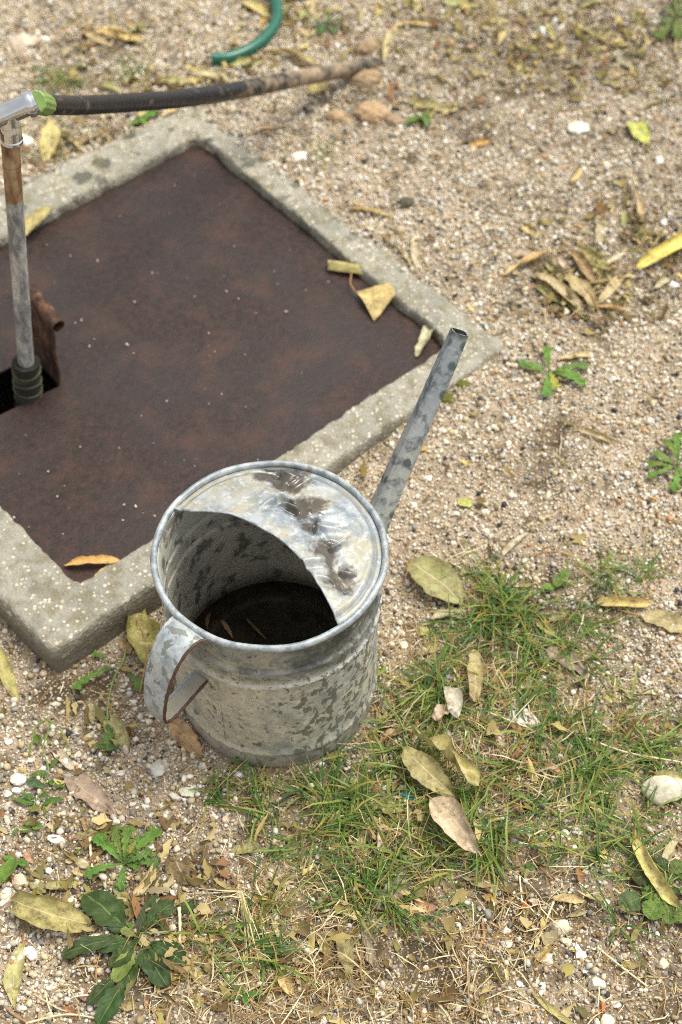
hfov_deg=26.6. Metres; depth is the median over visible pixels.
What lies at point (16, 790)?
stone
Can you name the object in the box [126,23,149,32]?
dry leaf
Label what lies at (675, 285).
stone
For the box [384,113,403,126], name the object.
stone
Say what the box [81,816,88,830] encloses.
dry leaf
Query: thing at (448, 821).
dry leaf
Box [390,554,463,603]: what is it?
dry leaf
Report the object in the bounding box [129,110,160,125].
weed
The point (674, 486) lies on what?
dandelion
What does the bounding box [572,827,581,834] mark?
stone
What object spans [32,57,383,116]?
black hose
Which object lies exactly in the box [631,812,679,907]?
dry leaf
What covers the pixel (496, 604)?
grass
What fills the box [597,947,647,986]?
straw stem
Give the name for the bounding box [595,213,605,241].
dry leaf
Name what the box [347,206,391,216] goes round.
dry leaf
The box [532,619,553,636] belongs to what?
dry leaf
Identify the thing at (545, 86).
dry leaf
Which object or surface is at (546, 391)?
dandelion
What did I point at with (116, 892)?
dry leaf
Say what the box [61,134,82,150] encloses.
dry leaf
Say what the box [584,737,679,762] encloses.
straw stem
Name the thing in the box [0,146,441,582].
rusted plate
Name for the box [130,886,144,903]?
dry leaf
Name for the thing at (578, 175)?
dry leaf
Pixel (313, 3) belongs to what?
dry leaf
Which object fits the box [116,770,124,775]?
stone
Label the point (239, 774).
stone
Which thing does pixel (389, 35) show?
dry leaf
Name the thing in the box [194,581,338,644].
standing water
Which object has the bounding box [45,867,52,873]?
stone
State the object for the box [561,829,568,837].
stone
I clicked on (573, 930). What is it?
twig
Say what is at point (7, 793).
stone
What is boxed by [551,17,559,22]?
stone
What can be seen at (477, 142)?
dry leaf
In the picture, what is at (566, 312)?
stone
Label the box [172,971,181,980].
dry leaf
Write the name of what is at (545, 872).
straw stem
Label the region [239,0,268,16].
dry leaf
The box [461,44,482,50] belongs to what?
dry leaf
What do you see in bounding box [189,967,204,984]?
dry leaf
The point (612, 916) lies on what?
grass tuft
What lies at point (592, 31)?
dry leaf
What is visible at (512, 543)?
dry leaf
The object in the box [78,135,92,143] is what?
dry leaf
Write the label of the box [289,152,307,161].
stone
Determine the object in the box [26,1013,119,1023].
straw stem
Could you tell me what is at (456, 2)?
dry leaf
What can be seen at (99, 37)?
dry leaf
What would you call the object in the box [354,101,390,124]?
soil clod
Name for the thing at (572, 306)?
dry leaf
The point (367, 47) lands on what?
soil clod
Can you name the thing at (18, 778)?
stone
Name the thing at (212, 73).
dry leaf
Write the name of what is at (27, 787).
stone
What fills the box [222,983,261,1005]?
weed
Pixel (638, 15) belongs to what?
dry leaf
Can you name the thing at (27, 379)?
standpipe
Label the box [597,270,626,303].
dry leaf
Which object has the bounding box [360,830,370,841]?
dry leaf
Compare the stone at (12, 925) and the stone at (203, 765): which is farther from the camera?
the stone at (203, 765)
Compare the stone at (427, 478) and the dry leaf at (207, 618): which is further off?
the stone at (427, 478)
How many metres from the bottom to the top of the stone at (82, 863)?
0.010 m
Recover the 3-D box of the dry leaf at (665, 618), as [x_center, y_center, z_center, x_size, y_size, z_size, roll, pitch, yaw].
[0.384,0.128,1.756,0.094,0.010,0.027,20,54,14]
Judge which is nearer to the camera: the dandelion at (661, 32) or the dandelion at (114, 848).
the dandelion at (114, 848)
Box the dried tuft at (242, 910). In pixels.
[187,888,260,967]
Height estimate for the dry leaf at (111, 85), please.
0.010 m
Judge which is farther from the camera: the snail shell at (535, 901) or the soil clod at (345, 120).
the soil clod at (345, 120)
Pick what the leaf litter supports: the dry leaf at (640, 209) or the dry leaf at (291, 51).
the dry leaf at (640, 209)
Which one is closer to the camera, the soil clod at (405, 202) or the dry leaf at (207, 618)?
the dry leaf at (207, 618)
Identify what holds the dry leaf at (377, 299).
on the rusted plate
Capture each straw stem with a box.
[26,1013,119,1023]
[37,1005,40,1023]
[44,990,54,1020]
[88,837,92,867]
[177,907,181,941]
[519,876,527,932]
[530,853,552,879]
[538,901,554,936]
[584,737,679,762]
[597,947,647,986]
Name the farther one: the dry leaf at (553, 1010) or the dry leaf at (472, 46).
the dry leaf at (472, 46)
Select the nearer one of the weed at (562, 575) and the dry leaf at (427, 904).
the dry leaf at (427, 904)
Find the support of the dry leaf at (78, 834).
on the ground at (542, 884)
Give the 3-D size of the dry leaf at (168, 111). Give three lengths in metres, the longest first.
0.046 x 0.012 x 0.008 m
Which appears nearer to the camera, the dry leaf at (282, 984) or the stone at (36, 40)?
the dry leaf at (282, 984)
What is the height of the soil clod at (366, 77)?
0.036 m
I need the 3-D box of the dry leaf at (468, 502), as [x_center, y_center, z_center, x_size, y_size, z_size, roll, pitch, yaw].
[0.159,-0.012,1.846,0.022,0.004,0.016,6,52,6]
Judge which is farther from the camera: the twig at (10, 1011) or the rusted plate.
the rusted plate
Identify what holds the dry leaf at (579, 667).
on the ground at (542, 884)
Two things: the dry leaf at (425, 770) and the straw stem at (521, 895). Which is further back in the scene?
the dry leaf at (425, 770)
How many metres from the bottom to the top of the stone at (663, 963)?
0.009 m
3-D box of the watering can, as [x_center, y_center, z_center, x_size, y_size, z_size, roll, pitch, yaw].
[-0.053,0.047,1.620,0.248,0.343,0.492,15,53,12]
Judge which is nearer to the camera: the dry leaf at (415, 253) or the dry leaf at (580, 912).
the dry leaf at (580, 912)
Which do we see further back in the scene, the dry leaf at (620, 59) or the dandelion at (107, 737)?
the dry leaf at (620, 59)
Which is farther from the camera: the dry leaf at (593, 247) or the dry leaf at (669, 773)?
the dry leaf at (593, 247)
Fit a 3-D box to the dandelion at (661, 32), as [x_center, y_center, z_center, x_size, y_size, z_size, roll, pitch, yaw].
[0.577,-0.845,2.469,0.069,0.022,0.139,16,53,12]
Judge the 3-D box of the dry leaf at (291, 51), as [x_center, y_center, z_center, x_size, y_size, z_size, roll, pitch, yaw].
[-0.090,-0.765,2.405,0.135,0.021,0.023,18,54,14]
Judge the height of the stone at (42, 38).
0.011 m
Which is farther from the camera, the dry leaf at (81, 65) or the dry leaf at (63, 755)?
the dry leaf at (81, 65)
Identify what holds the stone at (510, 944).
on the ground at (542, 884)
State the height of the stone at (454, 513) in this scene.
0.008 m
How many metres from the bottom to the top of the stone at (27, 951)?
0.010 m
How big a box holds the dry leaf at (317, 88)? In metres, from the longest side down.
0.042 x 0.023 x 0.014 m
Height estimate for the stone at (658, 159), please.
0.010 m
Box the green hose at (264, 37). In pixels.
[211,0,282,63]
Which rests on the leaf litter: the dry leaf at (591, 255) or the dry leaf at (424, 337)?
the dry leaf at (591, 255)
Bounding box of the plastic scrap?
[401,791,413,800]
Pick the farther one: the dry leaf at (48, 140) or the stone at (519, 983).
the dry leaf at (48, 140)
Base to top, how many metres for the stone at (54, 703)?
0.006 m
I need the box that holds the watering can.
[144,328,467,767]
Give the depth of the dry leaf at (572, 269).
2.08 m
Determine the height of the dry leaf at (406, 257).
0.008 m
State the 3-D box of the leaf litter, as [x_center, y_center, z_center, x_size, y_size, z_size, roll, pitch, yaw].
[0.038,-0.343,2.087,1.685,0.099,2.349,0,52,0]
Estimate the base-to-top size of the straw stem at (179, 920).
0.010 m
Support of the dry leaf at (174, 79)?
on the ground at (542, 884)
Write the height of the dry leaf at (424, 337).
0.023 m
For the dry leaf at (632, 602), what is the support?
on the ground at (542, 884)
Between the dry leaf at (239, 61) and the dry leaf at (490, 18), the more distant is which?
the dry leaf at (490, 18)
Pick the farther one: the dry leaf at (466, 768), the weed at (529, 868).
the dry leaf at (466, 768)
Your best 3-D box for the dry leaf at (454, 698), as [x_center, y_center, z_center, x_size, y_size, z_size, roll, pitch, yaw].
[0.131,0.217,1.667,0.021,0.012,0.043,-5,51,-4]
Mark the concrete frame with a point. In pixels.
(54, 616)
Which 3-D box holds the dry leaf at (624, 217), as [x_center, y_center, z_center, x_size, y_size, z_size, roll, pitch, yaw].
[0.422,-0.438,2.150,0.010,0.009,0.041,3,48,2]
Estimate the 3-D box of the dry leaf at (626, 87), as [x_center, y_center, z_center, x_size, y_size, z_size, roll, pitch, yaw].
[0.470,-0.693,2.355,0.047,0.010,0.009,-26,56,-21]
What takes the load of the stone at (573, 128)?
on the ground at (542, 884)
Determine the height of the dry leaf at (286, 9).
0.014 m
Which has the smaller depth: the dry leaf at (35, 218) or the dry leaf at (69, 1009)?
the dry leaf at (69, 1009)
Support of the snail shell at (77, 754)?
on the ground at (542, 884)
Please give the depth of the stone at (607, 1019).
1.45 m
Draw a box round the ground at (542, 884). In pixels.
[0,0,681,1023]
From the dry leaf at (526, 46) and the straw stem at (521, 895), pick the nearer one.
the straw stem at (521, 895)
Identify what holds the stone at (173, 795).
on the ground at (542, 884)
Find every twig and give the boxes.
[4,1005,33,1023]
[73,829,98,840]
[478,922,485,950]
[530,551,581,566]
[554,720,578,742]
[565,923,586,935]
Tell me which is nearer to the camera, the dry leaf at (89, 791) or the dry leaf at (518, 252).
the dry leaf at (89, 791)
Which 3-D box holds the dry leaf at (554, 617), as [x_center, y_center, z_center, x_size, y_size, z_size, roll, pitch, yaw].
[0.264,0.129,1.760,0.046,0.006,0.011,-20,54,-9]
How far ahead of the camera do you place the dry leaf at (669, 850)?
1.57 m
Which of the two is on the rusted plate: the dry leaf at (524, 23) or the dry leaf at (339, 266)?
the dry leaf at (339, 266)
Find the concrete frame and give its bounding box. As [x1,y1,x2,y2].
[0,106,502,672]
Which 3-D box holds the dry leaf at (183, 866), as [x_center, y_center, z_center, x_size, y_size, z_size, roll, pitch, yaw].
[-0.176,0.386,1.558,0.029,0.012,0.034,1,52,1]
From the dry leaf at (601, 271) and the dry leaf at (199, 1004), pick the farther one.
the dry leaf at (601, 271)
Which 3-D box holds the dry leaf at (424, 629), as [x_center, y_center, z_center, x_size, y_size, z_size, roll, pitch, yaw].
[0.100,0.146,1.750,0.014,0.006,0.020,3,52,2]
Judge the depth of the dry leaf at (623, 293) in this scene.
2.05 m
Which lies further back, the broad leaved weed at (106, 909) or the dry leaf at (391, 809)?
the dry leaf at (391, 809)
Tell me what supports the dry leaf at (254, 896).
on the ground at (542, 884)
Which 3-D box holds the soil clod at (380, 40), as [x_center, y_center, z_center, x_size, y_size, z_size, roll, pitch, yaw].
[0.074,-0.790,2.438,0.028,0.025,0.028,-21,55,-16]
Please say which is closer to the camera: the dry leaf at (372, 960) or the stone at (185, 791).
the dry leaf at (372, 960)
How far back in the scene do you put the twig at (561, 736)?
1.66 m
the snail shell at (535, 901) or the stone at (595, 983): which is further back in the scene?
the snail shell at (535, 901)
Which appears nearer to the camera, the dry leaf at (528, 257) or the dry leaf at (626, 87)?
the dry leaf at (528, 257)
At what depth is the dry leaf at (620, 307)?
2.03 m
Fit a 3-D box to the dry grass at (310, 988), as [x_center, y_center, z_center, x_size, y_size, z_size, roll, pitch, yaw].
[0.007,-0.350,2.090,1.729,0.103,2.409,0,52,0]
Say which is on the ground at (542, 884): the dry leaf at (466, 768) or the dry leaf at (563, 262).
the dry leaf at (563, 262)
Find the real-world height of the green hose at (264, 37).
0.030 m
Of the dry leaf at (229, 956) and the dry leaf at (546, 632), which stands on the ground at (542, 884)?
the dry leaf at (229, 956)
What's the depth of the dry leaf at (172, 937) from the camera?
1.51 m
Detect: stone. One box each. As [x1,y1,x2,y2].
[1,888,11,895]
[3,790,12,796]
[4,739,12,745]
[8,922,16,928]
[10,771,26,785]
[11,33,33,52]
[11,873,27,885]
[12,787,21,793]
[22,134,32,145]
[22,946,35,956]
[24,784,33,789]
[32,37,40,43]
[39,36,49,41]
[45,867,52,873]
[47,834,65,843]
[51,701,60,705]
[67,896,76,903]
[74,858,89,868]
[81,733,94,738]
[88,967,94,971]
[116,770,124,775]
[146,842,154,848]
[150,759,168,776]
[168,792,179,799]
[179,787,194,797]
[199,762,206,769]
[233,770,243,778]
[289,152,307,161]
[326,109,345,122]
[398,641,407,649]
[423,475,431,480]
[451,511,459,515]
[500,940,512,947]
[501,927,509,933]
[507,708,539,727]
[515,980,522,986]
[538,26,547,33]
[543,954,552,964]
[549,919,569,935]
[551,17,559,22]
[560,937,571,944]
[561,307,569,315]
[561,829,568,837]
[567,122,588,135]
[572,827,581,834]
[588,977,605,989]
[600,1014,614,1023]
[611,1001,620,1007]
[642,775,681,804]
[655,156,663,163]
[656,957,668,968]
[670,281,678,289]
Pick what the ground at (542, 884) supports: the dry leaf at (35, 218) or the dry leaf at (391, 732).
the dry leaf at (391, 732)
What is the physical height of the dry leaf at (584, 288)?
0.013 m
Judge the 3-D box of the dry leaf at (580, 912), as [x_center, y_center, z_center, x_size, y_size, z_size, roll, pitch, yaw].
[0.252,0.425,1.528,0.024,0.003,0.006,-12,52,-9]
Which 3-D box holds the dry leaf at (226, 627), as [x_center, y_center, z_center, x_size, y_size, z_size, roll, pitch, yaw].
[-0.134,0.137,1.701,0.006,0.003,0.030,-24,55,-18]
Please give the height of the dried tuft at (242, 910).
0.018 m
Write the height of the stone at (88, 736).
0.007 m
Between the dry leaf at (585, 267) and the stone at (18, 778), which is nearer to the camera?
the stone at (18, 778)
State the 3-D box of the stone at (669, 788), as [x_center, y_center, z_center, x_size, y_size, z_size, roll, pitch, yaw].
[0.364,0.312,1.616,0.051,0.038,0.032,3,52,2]
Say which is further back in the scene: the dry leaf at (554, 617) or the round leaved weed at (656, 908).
the dry leaf at (554, 617)
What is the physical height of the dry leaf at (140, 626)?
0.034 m
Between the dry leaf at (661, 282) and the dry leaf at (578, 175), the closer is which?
the dry leaf at (661, 282)
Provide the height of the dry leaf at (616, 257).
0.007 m
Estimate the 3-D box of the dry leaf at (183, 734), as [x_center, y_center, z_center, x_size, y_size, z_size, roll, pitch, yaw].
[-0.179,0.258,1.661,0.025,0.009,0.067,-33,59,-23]
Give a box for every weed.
[0,856,27,882]
[12,720,67,834]
[61,890,197,1023]
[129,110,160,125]
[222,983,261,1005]
[311,15,341,33]
[405,111,431,125]
[521,863,535,875]
[540,568,567,589]
[618,856,681,924]
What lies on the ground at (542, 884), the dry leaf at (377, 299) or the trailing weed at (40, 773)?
the trailing weed at (40, 773)
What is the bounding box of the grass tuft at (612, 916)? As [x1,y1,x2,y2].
[574,870,681,981]
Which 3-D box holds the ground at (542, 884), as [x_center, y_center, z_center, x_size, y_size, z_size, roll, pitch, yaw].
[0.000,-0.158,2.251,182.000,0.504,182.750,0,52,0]
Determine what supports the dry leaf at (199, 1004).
on the ground at (542, 884)
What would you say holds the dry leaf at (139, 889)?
on the ground at (542, 884)
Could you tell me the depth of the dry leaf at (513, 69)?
2.39 m
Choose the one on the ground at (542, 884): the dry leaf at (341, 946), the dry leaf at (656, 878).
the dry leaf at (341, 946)
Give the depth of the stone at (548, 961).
1.50 m
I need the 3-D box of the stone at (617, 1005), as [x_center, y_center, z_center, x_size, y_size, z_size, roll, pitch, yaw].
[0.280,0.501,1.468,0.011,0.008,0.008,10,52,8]
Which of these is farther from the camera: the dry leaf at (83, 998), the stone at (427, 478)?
the stone at (427, 478)
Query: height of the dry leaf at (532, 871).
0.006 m
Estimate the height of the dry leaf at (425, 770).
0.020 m
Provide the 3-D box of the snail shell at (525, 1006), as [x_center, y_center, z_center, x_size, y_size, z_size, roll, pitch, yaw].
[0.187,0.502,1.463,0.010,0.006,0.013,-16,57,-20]
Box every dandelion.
[71,629,143,750]
[84,825,160,890]
[518,346,588,396]
[645,432,681,491]
[652,0,681,39]
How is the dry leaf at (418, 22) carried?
on the ground at (542, 884)
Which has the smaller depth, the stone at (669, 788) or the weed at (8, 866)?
the weed at (8, 866)
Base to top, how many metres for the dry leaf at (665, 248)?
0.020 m
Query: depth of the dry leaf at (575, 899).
1.54 m
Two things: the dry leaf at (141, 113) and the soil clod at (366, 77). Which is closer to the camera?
the dry leaf at (141, 113)
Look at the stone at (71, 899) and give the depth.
1.54 m
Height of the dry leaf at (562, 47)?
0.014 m
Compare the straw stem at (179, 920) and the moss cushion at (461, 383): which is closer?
the straw stem at (179, 920)
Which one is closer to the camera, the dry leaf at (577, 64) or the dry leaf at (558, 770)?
the dry leaf at (558, 770)
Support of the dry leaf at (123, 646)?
on the ground at (542, 884)
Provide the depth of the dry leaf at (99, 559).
1.77 m
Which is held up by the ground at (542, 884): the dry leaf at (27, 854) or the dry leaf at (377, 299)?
the dry leaf at (27, 854)
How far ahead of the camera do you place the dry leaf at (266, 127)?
2.29 m
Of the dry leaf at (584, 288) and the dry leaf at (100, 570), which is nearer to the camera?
the dry leaf at (100, 570)
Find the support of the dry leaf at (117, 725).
on the ground at (542, 884)
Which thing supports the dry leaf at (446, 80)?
on the ground at (542, 884)
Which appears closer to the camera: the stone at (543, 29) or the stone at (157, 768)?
the stone at (157, 768)
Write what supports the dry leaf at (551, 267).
on the ground at (542, 884)
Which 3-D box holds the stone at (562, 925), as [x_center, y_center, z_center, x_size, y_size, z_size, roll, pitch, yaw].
[0.230,0.437,1.519,0.021,0.012,0.018,0,52,0]
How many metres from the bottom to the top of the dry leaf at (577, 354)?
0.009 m
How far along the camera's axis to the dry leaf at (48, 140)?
2.27 m
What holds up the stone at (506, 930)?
on the ground at (542, 884)
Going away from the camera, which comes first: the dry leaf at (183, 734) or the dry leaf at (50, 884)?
the dry leaf at (50, 884)
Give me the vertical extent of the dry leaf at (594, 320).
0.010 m
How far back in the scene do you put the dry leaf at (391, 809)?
1.60 m
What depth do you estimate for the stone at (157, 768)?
1.63 m
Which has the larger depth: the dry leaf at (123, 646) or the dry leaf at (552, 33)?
the dry leaf at (552, 33)
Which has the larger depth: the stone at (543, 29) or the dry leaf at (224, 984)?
the stone at (543, 29)
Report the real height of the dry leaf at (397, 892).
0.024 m
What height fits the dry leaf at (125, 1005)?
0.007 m
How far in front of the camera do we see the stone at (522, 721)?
1.68 m
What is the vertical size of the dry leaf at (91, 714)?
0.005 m
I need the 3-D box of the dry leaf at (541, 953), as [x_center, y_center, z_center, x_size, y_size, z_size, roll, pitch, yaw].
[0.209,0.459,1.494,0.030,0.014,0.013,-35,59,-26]
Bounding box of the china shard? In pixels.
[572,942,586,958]
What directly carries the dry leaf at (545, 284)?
on the ground at (542, 884)
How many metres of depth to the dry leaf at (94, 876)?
1.56 m
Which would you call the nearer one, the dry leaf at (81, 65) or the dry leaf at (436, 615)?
the dry leaf at (436, 615)
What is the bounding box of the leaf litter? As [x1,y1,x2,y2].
[0,0,681,1023]
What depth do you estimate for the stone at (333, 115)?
2.30 m
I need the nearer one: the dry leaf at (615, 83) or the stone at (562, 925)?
the stone at (562, 925)
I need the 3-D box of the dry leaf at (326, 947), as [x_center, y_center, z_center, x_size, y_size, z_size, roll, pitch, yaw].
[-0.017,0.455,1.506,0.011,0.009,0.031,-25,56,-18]
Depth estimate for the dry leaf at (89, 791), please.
1.61 m
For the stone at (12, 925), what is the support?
on the ground at (542, 884)
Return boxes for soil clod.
[341,118,351,123]
[348,69,382,86]
[354,39,380,55]
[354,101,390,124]
[377,37,392,46]
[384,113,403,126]
[396,197,414,208]
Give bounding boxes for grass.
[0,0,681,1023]
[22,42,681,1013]
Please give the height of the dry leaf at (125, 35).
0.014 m
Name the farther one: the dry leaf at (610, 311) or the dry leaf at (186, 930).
the dry leaf at (610, 311)
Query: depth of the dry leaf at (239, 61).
2.40 m
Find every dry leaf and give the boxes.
[0,646,18,702]
[0,891,91,932]
[2,926,27,1010]
[23,849,33,863]
[25,205,53,234]
[27,878,45,892]
[38,117,60,169]
[45,880,81,889]
[51,773,117,817]
[52,751,74,769]
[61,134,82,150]
[62,1004,77,1020]
[64,555,119,565]
[69,829,94,840]
[76,63,98,68]
[78,30,112,47]
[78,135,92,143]
[78,988,86,1000]
[81,28,146,41]
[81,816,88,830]
[84,703,94,721]
[92,82,122,91]
[92,862,99,881]
[94,563,113,575]
[102,696,130,749]
[113,881,122,895]
[119,640,131,653]
[119,1000,137,1010]
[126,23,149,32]
[126,609,159,691]
[130,861,156,904]
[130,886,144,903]
[131,863,145,879]
[134,110,158,120]
[141,75,189,85]
[162,108,177,115]
[165,855,191,884]
[166,718,201,757]
[168,935,176,940]
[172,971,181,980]
[175,928,195,943]
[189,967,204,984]
[191,69,234,81]
[192,994,203,1006]
[205,613,210,629]
[215,975,234,989]
[221,620,232,637]
[223,57,265,68]
[225,947,236,960]
[230,842,257,854]
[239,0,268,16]
[246,618,265,638]
[247,964,260,976]
[252,125,283,132]
[253,895,270,903]
[257,48,317,65]
[259,16,268,24]
[276,970,293,996]
[282,3,293,27]
[298,5,309,25]
[305,0,316,14]
[306,81,329,93]
[315,937,331,961]
[328,260,373,274]
[336,926,353,978]
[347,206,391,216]
[350,272,394,319]
[360,800,405,813]
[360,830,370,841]
[362,928,375,970]
[370,870,405,918]
[377,826,384,850]
[380,727,406,742]
[382,28,394,61]
[382,698,397,713]
[389,96,454,111]
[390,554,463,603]
[391,243,410,262]
[391,877,409,907]
[393,19,429,26]
[401,746,455,797]
[410,234,420,267]
[411,640,443,659]
[411,728,479,787]
[413,0,419,12]
[414,899,435,911]
[415,324,435,356]
[418,626,428,638]
[423,794,481,855]
[430,609,464,619]
[431,0,481,7]
[432,704,449,720]
[435,76,454,85]
[444,686,462,718]
[457,497,472,506]
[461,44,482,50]
[467,649,484,702]
[469,138,489,146]
[473,16,499,31]
[482,893,497,902]
[493,532,527,571]
[504,249,577,275]
[505,65,521,73]
[509,722,521,731]
[512,245,540,256]
[513,40,532,52]
[515,864,536,872]
[521,17,530,36]
[531,992,572,1023]
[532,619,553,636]
[532,944,550,965]
[535,273,583,310]
[535,285,565,305]
[539,84,560,92]
[539,258,561,272]
[539,278,554,297]
[541,16,554,41]
[541,762,561,775]
[544,611,573,625]
[546,646,586,674]
[552,43,565,54]
[553,893,584,903]
[557,351,589,359]
[558,257,569,268]
[561,300,587,319]
[562,240,594,284]
[564,274,602,324]
[566,62,587,68]
[566,261,579,280]
[569,910,587,916]
[571,0,606,13]
[571,168,581,180]
[577,427,618,444]
[578,246,614,270]
[583,25,602,36]
[583,313,604,330]
[587,243,604,256]
[592,260,608,281]
[594,304,628,311]
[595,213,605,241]
[596,575,650,606]
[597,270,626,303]
[600,79,622,87]
[602,301,617,319]
[607,252,624,263]
[613,54,638,72]
[615,231,681,268]
[615,291,634,299]
[618,83,639,93]
[618,609,681,632]
[621,211,627,227]
[627,120,649,143]
[627,186,643,222]
[628,10,648,25]
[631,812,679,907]
[643,99,676,108]
[646,769,681,778]
[654,278,669,287]
[662,834,679,858]
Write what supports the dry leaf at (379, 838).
on the ground at (542, 884)
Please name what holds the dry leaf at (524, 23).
on the ground at (542, 884)
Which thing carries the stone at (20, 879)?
on the ground at (542, 884)
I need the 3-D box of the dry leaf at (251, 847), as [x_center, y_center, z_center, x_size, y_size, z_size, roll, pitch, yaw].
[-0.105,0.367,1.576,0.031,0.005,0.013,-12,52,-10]
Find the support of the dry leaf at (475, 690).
on the ground at (542, 884)
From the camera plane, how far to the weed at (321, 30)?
2.46 m
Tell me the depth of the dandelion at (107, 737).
1.70 m
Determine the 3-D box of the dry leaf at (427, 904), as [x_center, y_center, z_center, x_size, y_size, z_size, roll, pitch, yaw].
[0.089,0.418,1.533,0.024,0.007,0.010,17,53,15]
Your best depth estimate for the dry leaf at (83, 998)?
1.48 m
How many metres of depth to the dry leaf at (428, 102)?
2.32 m
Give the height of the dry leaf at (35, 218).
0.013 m
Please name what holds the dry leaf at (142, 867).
on the ground at (542, 884)
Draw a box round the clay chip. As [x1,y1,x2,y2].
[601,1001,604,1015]
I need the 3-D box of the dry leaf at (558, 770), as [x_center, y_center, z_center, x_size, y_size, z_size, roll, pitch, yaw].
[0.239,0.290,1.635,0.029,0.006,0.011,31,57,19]
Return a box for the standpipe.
[0,90,42,406]
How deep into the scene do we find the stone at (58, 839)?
1.58 m
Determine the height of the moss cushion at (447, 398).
0.011 m
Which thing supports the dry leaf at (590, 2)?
on the ground at (542, 884)
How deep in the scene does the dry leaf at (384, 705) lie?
1.69 m
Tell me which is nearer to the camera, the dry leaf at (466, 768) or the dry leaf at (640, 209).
the dry leaf at (466, 768)
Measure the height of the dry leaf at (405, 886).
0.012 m
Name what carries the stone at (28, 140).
on the ground at (542, 884)
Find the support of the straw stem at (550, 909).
on the ground at (542, 884)
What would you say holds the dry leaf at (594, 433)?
on the ground at (542, 884)
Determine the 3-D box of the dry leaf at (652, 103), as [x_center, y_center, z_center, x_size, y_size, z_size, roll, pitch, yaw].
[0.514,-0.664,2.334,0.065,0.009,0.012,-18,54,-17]
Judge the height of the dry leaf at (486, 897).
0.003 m
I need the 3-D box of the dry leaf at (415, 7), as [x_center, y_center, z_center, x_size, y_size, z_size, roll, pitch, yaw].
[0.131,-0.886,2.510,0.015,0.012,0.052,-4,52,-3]
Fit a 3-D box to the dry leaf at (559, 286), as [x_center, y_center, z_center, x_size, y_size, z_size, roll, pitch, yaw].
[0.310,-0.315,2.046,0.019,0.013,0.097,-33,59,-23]
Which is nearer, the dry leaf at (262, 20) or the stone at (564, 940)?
the stone at (564, 940)
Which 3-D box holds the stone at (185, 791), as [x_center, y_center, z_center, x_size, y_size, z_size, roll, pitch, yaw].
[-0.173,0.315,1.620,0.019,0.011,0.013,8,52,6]
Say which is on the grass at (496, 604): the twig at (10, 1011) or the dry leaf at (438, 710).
the dry leaf at (438, 710)
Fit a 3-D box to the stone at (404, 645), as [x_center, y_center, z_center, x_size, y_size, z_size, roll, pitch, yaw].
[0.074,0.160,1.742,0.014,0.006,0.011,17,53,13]
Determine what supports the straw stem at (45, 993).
on the ground at (542, 884)
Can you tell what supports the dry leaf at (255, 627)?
on the standing water
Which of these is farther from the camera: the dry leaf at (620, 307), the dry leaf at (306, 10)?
the dry leaf at (306, 10)
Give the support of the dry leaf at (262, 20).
on the ground at (542, 884)
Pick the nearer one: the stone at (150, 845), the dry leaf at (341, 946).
the dry leaf at (341, 946)
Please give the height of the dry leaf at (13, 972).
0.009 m
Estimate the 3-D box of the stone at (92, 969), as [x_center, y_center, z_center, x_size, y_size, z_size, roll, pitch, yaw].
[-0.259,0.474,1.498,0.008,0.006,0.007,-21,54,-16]
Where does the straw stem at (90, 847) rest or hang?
on the ground at (542, 884)
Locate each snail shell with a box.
[74,752,81,759]
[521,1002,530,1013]
[527,898,537,905]
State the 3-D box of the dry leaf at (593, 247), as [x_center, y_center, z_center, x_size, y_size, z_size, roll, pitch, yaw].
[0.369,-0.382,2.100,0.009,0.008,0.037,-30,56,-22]
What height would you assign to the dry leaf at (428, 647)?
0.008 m
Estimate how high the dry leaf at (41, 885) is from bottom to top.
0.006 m
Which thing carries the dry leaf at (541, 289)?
on the ground at (542, 884)
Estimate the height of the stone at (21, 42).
0.027 m
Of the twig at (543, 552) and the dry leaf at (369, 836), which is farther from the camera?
the twig at (543, 552)
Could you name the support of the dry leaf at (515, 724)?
on the ground at (542, 884)
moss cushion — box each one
[442,393,456,403]
[455,379,468,388]
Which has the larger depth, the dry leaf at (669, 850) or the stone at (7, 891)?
the dry leaf at (669, 850)
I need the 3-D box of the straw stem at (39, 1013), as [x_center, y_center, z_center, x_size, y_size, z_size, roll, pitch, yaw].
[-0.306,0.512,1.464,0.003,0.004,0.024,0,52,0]
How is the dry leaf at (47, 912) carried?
on the ground at (542, 884)
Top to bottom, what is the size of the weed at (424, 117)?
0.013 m
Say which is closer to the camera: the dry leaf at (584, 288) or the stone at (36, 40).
the dry leaf at (584, 288)
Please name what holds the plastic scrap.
on the ground at (542, 884)
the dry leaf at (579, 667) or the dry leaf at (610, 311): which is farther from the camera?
the dry leaf at (610, 311)
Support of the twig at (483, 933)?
on the ground at (542, 884)
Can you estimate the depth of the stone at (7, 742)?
1.66 m
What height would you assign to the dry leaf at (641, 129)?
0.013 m

